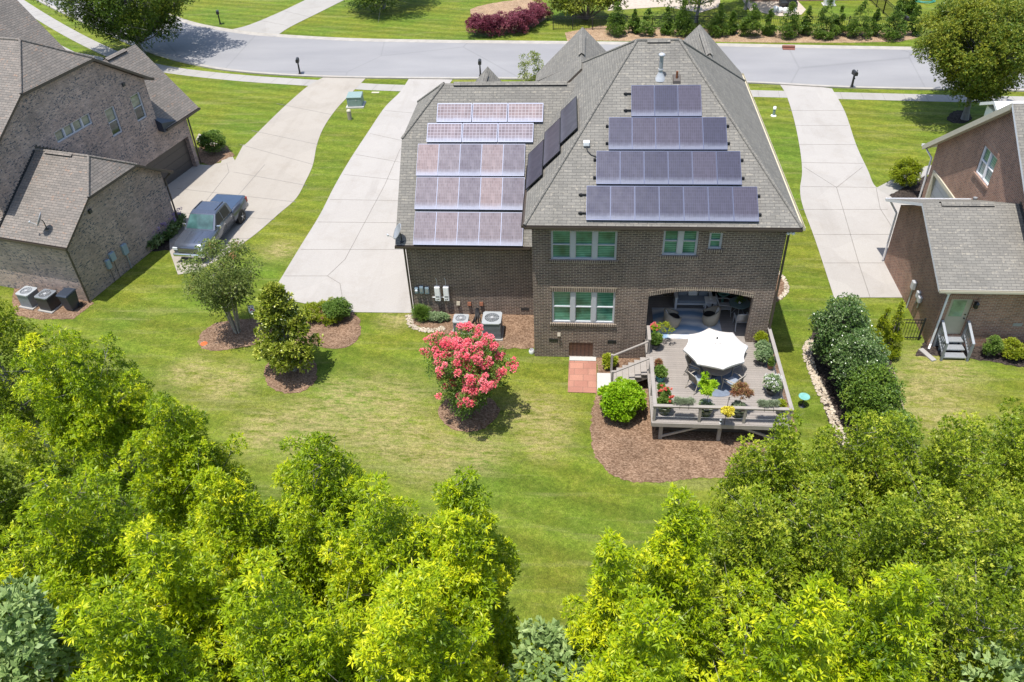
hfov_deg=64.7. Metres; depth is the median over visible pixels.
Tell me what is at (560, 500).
ground
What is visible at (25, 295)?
air conditioner
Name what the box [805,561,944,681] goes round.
sweetgum tree
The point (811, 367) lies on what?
stone border
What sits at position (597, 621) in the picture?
sweetgum tree
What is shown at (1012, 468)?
oak tree
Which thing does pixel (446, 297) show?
inverter
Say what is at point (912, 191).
mulch bed
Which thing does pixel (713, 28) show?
conical evergreen
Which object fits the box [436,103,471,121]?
solar panel
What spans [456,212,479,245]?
solar panel
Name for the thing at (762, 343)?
potted plant
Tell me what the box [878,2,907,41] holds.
conical evergreen
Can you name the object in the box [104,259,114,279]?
meter box
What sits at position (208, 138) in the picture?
round bush
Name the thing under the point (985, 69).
street tree
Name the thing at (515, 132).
solar panel
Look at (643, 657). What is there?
sweetgum tree
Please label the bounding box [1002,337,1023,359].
round bush
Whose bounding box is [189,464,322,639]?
sweetgum tree
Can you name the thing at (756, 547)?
oak tree
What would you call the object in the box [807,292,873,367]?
holly shrub
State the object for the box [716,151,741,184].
solar panel
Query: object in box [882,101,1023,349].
brick house
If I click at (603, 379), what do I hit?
landing
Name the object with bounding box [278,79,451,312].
driveway
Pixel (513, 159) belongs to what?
solar panel
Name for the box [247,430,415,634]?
sweetgum tree
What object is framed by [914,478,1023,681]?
oak tree
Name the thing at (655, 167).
solar panel
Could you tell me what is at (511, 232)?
solar panel
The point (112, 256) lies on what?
meter box
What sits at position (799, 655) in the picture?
sweetgum tree
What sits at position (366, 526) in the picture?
sweetgum tree
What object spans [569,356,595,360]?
step
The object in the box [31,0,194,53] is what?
street tree
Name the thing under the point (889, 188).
path
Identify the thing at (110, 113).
window
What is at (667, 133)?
solar panel
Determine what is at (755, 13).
conical evergreen
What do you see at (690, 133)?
solar panel
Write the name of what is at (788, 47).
storm drain
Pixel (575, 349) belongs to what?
crawl space door
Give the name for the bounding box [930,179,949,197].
garage door
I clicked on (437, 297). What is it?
inverter
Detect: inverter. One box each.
[432,278,440,300]
[441,278,449,300]
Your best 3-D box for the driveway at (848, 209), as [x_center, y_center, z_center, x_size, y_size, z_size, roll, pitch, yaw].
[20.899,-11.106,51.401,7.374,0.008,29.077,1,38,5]
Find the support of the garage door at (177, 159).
in the brick house at (97, 156)
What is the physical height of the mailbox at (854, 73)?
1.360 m
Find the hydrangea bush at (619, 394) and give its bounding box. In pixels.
[597,376,646,421]
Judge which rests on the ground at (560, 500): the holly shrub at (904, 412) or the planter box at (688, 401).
the holly shrub at (904, 412)
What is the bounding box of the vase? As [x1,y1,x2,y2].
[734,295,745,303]
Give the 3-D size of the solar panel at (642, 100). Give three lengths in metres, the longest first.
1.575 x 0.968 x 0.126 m
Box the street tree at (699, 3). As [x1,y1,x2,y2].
[653,0,736,22]
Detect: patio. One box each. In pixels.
[609,0,719,11]
[743,0,805,15]
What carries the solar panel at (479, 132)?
on the brick house at (571, 278)
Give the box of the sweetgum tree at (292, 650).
[214,544,387,681]
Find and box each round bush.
[197,129,226,152]
[322,297,352,320]
[888,156,924,186]
[982,335,1004,355]
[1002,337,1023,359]
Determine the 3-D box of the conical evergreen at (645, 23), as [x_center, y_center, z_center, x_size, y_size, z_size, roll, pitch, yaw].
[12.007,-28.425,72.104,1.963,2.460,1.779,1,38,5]
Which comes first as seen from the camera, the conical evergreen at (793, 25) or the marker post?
the marker post
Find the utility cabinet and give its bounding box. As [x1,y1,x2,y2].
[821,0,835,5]
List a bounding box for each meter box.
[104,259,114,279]
[108,251,119,275]
[120,243,131,267]
[419,286,423,293]
[906,280,916,307]
[915,290,920,302]
[916,295,922,307]
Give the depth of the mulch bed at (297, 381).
36.87 m
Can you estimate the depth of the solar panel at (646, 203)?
32.62 m
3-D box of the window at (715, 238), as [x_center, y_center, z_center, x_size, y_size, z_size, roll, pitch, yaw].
[8.322,-4.151,33.047,0.738,1.152,0.200,1,38,5]
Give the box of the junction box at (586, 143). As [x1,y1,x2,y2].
[583,140,596,156]
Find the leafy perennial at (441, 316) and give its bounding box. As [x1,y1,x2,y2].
[425,311,450,322]
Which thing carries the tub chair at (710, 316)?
on the area rug at (691, 322)
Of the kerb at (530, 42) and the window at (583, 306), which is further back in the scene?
the kerb at (530, 42)
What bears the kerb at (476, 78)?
on the street
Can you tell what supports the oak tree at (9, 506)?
on the ground at (560, 500)
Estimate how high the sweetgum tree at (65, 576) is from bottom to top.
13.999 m
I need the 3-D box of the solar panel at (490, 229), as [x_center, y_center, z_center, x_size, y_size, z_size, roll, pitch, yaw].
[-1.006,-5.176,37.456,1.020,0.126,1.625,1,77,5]
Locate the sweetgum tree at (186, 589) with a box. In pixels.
[107,513,252,681]
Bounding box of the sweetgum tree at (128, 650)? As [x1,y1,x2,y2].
[50,574,221,681]
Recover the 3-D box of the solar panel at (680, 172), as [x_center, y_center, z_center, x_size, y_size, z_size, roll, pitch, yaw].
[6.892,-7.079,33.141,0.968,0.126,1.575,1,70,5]
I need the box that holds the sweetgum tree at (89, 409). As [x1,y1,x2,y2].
[0,323,198,565]
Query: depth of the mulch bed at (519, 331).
39.41 m
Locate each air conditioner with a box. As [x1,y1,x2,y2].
[15,286,38,309]
[34,289,62,313]
[452,314,469,334]
[482,311,504,340]
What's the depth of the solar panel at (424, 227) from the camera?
37.65 m
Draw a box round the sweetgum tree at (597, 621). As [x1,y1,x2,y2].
[553,526,660,681]
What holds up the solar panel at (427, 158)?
on the brick house at (571, 278)
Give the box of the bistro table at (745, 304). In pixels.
[729,297,749,313]
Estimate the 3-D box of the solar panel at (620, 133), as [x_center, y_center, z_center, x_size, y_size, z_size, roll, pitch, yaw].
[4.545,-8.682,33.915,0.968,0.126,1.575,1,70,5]
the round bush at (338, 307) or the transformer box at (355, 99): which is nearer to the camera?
the round bush at (338, 307)
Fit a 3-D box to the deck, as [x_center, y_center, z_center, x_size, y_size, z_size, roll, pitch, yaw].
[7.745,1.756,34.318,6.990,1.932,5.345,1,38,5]
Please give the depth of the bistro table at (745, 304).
37.15 m
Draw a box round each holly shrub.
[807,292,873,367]
[823,327,890,396]
[838,360,906,429]
[859,403,924,459]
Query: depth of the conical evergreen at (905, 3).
73.59 m
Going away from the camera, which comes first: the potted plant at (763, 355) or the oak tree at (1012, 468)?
the oak tree at (1012, 468)
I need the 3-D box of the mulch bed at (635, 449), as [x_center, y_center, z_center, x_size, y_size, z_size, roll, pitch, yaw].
[7.715,2.203,35.295,8.599,0.001,10.772,1,38,5]
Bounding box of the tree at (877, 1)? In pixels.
[869,0,905,23]
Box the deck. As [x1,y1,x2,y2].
[610,325,793,440]
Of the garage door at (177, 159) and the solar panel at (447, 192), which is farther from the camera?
the garage door at (177, 159)
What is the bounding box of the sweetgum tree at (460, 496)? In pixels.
[425,464,522,681]
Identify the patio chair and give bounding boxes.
[683,354,703,374]
[685,370,707,394]
[715,293,731,316]
[721,372,746,388]
[731,351,746,374]
[733,312,748,331]
[778,0,787,6]
[787,0,797,7]
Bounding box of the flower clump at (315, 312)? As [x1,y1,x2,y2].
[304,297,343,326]
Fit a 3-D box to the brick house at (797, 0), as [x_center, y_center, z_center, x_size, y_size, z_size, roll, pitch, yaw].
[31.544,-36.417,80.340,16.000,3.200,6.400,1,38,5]
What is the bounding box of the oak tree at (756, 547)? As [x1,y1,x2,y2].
[676,482,799,679]
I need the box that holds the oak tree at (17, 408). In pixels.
[0,296,63,469]
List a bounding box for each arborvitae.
[871,306,892,353]
[884,300,905,359]
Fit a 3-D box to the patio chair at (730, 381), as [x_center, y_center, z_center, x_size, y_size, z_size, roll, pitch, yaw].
[9.164,1.665,33.320,0.664,1.028,0.779,-28,45,-28]
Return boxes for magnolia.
[252,280,323,374]
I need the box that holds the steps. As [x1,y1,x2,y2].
[932,320,974,361]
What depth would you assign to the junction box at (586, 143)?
33.73 m
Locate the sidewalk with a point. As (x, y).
(62, 29)
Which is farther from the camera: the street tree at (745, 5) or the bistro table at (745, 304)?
the street tree at (745, 5)
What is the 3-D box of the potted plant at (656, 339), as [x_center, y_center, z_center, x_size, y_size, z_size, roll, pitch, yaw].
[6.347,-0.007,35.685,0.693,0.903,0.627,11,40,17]
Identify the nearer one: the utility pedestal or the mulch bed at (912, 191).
the mulch bed at (912, 191)
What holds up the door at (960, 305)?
in the brick house at (955, 250)
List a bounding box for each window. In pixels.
[54,113,91,142]
[104,106,121,136]
[130,92,146,121]
[549,230,618,263]
[550,287,616,326]
[659,231,698,258]
[705,231,724,252]
[973,140,999,189]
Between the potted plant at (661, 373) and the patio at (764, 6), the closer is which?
the potted plant at (661, 373)
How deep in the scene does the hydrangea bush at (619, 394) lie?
33.27 m
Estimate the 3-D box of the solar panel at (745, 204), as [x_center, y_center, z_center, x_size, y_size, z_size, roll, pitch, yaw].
[9.340,-5.458,32.353,0.968,0.126,1.575,1,70,5]
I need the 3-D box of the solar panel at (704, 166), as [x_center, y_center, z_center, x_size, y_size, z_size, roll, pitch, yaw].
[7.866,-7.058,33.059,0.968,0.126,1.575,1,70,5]
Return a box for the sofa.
[673,291,712,308]
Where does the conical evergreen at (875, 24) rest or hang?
on the mulch bed at (596, 33)
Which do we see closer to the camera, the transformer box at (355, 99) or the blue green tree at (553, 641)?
the blue green tree at (553, 641)
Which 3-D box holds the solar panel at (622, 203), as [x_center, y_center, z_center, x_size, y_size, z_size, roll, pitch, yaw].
[4.482,-5.563,32.761,0.968,0.126,1.575,1,70,5]
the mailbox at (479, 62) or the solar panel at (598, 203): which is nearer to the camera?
the solar panel at (598, 203)
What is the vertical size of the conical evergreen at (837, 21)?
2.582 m
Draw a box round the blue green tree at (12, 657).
[0,571,87,681]
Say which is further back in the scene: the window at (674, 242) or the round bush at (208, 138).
the round bush at (208, 138)
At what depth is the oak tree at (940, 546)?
16.56 m
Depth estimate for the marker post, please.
57.69 m
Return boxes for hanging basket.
[720,397,734,429]
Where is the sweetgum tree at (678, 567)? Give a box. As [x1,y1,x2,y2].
[626,482,776,681]
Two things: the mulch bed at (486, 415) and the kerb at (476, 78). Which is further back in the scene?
the kerb at (476, 78)
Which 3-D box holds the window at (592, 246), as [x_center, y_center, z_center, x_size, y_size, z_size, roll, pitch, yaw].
[2.993,-4.037,33.677,2.940,1.790,0.200,1,38,5]
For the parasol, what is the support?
on the round rug at (725, 390)
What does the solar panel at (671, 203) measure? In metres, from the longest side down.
1.575 x 0.968 x 0.126 m
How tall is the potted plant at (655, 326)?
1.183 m
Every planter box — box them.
[671,396,696,409]
[756,398,779,411]
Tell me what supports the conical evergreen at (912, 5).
on the ground at (560, 500)
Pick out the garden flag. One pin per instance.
(250, 308)
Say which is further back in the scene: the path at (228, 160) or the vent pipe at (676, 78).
the path at (228, 160)
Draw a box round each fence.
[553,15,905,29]
[896,318,926,340]
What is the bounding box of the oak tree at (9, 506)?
[0,447,81,622]
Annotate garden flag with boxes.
[246,305,254,319]
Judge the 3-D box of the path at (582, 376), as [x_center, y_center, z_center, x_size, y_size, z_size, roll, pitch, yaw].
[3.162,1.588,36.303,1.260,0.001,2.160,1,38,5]
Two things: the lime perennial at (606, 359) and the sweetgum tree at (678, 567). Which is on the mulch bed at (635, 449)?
the lime perennial at (606, 359)
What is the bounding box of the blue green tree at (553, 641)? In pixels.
[507,615,594,681]
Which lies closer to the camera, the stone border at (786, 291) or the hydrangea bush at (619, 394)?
the hydrangea bush at (619, 394)
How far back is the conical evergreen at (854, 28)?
69.35 m
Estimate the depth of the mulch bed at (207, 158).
55.88 m
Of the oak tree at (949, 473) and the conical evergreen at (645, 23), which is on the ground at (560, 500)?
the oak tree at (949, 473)
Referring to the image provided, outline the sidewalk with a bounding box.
[18,0,1023,101]
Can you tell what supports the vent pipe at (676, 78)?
on the brick house at (571, 278)
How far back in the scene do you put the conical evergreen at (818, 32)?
69.77 m
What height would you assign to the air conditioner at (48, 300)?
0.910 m
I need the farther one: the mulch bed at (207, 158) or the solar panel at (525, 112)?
the mulch bed at (207, 158)
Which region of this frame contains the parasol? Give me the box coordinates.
[683,328,747,377]
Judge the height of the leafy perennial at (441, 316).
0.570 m
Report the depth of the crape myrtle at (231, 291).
37.37 m
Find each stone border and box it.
[405,314,445,332]
[777,271,789,299]
[802,339,849,444]
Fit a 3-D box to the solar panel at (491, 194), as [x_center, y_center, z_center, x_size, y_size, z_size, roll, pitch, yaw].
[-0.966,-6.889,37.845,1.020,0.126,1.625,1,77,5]
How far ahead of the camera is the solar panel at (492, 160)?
38.16 m
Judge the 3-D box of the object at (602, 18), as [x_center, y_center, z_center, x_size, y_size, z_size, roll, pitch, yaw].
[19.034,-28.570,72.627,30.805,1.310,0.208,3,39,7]
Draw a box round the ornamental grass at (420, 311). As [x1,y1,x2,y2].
[410,302,431,322]
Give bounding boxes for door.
[146,139,192,186]
[569,342,592,355]
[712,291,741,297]
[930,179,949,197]
[940,295,979,333]
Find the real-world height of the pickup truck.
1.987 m
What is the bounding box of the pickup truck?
[172,194,248,257]
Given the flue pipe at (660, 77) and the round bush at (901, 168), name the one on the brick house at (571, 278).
the flue pipe at (660, 77)
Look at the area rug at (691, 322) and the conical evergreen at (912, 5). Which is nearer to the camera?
the area rug at (691, 322)
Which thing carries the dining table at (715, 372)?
on the round rug at (725, 390)
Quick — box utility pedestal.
[346,109,351,119]
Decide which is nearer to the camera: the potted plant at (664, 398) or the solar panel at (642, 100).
the potted plant at (664, 398)
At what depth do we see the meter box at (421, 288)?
39.52 m
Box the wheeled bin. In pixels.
[56,287,82,310]
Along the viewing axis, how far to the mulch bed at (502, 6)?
80.86 m
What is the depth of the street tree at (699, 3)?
72.07 m
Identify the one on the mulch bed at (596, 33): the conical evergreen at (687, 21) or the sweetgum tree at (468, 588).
the conical evergreen at (687, 21)
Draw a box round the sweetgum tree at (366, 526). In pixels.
[318,469,441,668]
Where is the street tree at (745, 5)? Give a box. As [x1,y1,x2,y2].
[743,0,769,9]
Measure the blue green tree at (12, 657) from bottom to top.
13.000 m
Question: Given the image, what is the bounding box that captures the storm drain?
[782,45,794,49]
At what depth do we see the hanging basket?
31.30 m
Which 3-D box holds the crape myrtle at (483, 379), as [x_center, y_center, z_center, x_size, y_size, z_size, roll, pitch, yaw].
[-1.722,1.463,33.414,3.488,4.199,4.006,-19,41,-20]
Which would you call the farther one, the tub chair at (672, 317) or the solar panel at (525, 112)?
the solar panel at (525, 112)
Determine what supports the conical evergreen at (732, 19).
on the mulch bed at (596, 33)
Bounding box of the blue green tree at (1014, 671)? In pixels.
[957,636,1023,681]
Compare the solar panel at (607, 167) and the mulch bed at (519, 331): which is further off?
the mulch bed at (519, 331)
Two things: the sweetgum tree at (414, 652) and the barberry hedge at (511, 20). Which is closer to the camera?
the sweetgum tree at (414, 652)
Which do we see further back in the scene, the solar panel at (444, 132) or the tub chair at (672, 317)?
the solar panel at (444, 132)
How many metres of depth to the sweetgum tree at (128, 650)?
11.87 m
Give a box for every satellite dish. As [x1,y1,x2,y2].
[28,212,48,229]
[387,223,403,242]
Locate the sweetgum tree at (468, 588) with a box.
[414,506,568,681]
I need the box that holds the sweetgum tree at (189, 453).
[107,390,261,563]
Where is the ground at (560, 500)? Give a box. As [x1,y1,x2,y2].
[0,0,1023,680]
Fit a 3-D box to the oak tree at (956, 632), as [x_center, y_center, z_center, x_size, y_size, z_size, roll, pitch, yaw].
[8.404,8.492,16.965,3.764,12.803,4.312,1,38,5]
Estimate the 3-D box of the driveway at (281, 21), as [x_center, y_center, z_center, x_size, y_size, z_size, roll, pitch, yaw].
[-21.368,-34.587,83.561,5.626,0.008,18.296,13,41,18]
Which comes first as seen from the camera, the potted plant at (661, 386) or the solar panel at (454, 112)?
the potted plant at (661, 386)
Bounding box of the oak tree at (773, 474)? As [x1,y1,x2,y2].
[694,408,829,576]
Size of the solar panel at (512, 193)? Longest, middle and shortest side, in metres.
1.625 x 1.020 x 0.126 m
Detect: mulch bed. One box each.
[12,288,93,319]
[152,239,169,251]
[197,318,272,350]
[198,144,234,164]
[264,356,317,393]
[290,306,360,348]
[409,313,533,348]
[438,395,499,431]
[470,0,545,29]
[565,26,917,42]
[590,325,796,482]
[773,275,783,302]
[807,322,892,449]
[890,176,927,197]
[915,341,1023,366]
[947,110,972,122]
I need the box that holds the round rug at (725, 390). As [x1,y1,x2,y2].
[691,368,738,396]
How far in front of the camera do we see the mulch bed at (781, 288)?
41.13 m
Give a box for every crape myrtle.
[177,236,264,333]
[419,321,518,421]
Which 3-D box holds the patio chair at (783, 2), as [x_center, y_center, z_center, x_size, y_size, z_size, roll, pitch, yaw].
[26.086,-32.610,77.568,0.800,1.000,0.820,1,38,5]
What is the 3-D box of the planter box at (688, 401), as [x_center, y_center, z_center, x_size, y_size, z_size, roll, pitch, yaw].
[6.787,2.382,31.840,1.067,0.464,0.473,1,38,5]
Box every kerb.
[36,0,1023,91]
[169,14,972,49]
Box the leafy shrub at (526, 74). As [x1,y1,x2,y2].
[517,50,543,80]
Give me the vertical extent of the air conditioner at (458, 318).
0.750 m
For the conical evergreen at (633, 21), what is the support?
on the mulch bed at (596, 33)
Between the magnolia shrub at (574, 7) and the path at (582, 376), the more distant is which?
the magnolia shrub at (574, 7)
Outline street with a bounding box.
[43,0,1023,88]
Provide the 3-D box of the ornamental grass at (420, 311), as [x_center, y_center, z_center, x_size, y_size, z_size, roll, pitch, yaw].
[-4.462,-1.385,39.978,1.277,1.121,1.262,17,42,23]
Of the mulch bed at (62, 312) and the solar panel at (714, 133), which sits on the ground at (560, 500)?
the mulch bed at (62, 312)
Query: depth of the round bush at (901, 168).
48.31 m
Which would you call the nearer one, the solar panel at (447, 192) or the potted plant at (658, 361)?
the potted plant at (658, 361)
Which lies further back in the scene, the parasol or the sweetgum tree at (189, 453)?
the parasol
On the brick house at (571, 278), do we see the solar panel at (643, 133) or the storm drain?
the solar panel at (643, 133)
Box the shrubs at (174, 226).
[146,207,186,249]
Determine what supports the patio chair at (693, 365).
on the round rug at (725, 390)
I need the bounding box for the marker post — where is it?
[771,106,776,116]
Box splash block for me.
[918,348,936,361]
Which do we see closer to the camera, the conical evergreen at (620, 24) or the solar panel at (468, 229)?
the solar panel at (468, 229)
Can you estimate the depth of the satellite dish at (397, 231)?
37.43 m
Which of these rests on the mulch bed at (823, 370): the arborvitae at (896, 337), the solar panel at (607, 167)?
the arborvitae at (896, 337)
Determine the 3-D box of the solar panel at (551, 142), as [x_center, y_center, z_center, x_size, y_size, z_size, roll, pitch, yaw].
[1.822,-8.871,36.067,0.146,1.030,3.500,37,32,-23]
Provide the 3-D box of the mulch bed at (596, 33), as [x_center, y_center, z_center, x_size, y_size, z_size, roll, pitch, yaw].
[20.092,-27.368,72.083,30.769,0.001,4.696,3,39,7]
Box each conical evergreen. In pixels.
[604,1,629,36]
[627,8,640,33]
[635,8,656,35]
[660,6,674,34]
[669,0,694,36]
[706,3,729,37]
[727,10,738,34]
[738,3,764,36]
[760,8,776,35]
[774,1,803,39]
[797,6,813,35]
[811,0,840,39]
[830,5,846,35]
[842,0,872,38]
[867,8,881,36]
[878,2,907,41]
[895,0,910,16]
[903,0,917,18]
[903,5,922,36]
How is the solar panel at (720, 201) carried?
on the brick house at (571, 278)
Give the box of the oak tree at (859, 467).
[774,407,925,609]
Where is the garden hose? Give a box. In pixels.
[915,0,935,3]
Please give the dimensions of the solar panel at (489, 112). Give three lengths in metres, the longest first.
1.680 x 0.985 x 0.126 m
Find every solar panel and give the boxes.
[413,212,436,244]
[414,177,437,208]
[416,144,438,175]
[426,123,461,141]
[435,212,457,244]
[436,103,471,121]
[436,177,459,209]
[437,144,460,175]
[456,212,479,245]
[458,177,480,209]
[459,144,481,175]
[462,123,497,141]
[472,103,507,121]
[478,212,501,245]
[480,177,502,209]
[481,144,503,175]
[498,123,533,141]
[500,212,522,245]
[501,177,524,209]
[502,144,524,175]
[508,103,542,121]
[525,139,543,189]
[543,118,559,166]
[560,96,577,143]
[586,186,610,220]
[596,151,619,183]
[609,117,631,149]
[610,186,634,220]
[620,151,643,184]
[631,85,654,116]
[632,117,655,149]
[635,186,658,220]
[644,151,667,184]
[654,85,677,116]
[655,117,679,149]
[659,186,683,220]
[668,151,692,184]
[678,85,701,116]
[679,117,703,149]
[683,186,708,220]
[692,151,716,184]
[702,117,727,149]
[708,186,733,221]
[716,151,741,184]
[732,187,758,221]
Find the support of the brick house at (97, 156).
on the ground at (560, 500)
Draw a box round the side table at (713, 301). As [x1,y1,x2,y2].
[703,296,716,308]
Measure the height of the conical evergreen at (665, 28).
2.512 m
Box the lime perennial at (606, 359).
[601,353,618,368]
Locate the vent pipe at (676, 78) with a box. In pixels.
[673,71,680,83]
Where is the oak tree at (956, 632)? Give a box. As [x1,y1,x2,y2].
[877,540,1023,681]
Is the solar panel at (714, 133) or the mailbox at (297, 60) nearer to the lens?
the solar panel at (714, 133)
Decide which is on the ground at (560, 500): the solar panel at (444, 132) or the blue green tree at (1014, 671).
the blue green tree at (1014, 671)
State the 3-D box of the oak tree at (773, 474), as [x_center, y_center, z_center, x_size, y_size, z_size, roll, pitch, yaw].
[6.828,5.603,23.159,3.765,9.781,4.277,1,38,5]
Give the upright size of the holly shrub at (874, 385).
2.896 m
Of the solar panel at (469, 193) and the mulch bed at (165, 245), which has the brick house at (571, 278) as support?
the solar panel at (469, 193)
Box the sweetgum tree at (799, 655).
[698,567,849,681]
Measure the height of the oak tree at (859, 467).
10.108 m
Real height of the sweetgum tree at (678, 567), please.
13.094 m
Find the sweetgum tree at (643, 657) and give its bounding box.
[562,582,702,681]
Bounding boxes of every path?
[196,134,234,164]
[568,361,596,392]
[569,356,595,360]
[877,165,930,196]
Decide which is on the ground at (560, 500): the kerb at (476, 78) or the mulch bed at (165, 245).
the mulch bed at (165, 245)
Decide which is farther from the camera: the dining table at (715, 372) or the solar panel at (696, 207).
the dining table at (715, 372)
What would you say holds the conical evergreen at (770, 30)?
on the mulch bed at (596, 33)
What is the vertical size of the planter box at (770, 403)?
0.449 m
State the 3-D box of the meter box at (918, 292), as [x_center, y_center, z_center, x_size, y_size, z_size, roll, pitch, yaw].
[19.143,-2.063,38.193,0.168,0.670,0.200,1,38,5]
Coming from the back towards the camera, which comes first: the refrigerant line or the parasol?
the refrigerant line
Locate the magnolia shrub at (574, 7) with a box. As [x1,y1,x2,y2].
[546,0,629,19]
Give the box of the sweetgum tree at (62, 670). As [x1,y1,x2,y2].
[0,561,97,681]
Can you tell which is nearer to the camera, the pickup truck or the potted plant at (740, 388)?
the potted plant at (740, 388)
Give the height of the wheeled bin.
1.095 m
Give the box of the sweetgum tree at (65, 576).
[0,458,238,681]
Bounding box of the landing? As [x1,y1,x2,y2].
[597,373,610,390]
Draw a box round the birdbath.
[798,393,809,407]
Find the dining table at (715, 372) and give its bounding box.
[702,366,731,382]
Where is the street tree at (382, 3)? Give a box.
[343,0,410,20]
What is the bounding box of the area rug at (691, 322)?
[652,308,721,338]
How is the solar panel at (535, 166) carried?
on the brick house at (571, 278)
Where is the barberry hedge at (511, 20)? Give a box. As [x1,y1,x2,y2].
[465,0,553,36]
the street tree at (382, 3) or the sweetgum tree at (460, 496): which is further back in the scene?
the street tree at (382, 3)
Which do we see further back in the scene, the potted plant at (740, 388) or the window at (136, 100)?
the window at (136, 100)
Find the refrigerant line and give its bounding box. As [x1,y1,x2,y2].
[472,308,481,324]
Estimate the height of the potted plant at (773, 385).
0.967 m
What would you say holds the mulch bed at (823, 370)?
on the ground at (560, 500)
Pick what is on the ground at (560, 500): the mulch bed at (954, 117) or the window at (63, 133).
the mulch bed at (954, 117)
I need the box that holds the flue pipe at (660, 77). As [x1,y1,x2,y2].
[655,53,664,81]
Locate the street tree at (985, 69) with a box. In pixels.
[911,0,1023,120]
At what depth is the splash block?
36.60 m
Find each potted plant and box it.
[650,321,674,335]
[650,332,663,349]
[654,358,662,367]
[654,364,668,382]
[656,382,665,396]
[657,387,674,414]
[697,371,719,417]
[729,380,753,417]
[753,330,768,342]
[753,346,773,365]
[755,339,771,352]
[762,373,782,395]
[767,356,776,369]
[776,399,787,414]
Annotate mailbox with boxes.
[215,10,221,24]
[295,57,300,73]
[478,59,480,75]
[850,69,857,86]
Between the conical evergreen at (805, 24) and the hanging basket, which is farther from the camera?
the conical evergreen at (805, 24)
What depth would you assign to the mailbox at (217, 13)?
79.25 m
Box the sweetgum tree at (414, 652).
[347,556,512,681]
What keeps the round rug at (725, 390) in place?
on the deck
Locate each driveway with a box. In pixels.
[63,46,103,60]
[166,76,364,273]
[234,0,342,35]
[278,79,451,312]
[778,82,909,296]
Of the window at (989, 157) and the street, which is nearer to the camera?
the window at (989, 157)
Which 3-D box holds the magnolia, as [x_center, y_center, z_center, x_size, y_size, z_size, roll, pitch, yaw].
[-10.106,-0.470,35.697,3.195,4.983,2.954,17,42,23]
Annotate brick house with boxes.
[0,0,201,301]
[395,25,805,357]
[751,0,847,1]
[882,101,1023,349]
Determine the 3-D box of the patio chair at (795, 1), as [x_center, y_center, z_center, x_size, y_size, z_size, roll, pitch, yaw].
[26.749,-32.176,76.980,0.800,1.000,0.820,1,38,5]
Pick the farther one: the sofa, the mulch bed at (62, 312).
the mulch bed at (62, 312)
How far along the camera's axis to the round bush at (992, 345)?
35.88 m
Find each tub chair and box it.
[663,308,681,328]
[702,306,720,326]
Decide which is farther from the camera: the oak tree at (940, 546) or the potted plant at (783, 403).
the potted plant at (783, 403)
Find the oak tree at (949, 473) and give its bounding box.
[832,409,1009,580]
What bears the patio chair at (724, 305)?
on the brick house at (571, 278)
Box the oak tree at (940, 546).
[800,472,1006,681]
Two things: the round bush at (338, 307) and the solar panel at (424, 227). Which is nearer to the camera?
the solar panel at (424, 227)
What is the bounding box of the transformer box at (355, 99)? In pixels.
[346,91,365,108]
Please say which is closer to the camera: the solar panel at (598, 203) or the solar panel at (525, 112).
the solar panel at (598, 203)
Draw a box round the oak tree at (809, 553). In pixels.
[714,468,876,676]
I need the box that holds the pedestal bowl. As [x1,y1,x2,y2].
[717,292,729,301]
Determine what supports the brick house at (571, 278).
on the ground at (560, 500)
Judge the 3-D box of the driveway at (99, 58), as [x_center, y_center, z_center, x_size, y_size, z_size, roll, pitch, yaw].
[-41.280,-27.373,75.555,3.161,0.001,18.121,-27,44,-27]
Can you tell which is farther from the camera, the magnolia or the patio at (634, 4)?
the patio at (634, 4)
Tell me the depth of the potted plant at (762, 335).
35.41 m
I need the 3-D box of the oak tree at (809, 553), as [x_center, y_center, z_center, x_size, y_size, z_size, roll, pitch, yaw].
[6.758,7.115,19.962,3.799,11.370,4.281,1,38,5]
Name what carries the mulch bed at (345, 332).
on the ground at (560, 500)
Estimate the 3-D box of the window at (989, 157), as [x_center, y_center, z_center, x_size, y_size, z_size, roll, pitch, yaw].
[23.227,-8.621,39.530,0.180,1.840,1.800,1,38,5]
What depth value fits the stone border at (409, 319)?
39.50 m
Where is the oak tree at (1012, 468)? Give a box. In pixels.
[924,395,1023,582]
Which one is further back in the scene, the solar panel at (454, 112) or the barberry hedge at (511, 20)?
the barberry hedge at (511, 20)
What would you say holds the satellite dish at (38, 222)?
attached to the brick house at (97, 156)
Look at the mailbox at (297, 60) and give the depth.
67.47 m
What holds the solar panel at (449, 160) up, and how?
on the brick house at (571, 278)
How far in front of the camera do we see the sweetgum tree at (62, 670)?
14.94 m
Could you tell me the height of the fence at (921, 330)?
1.260 m
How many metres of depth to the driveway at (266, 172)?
54.07 m

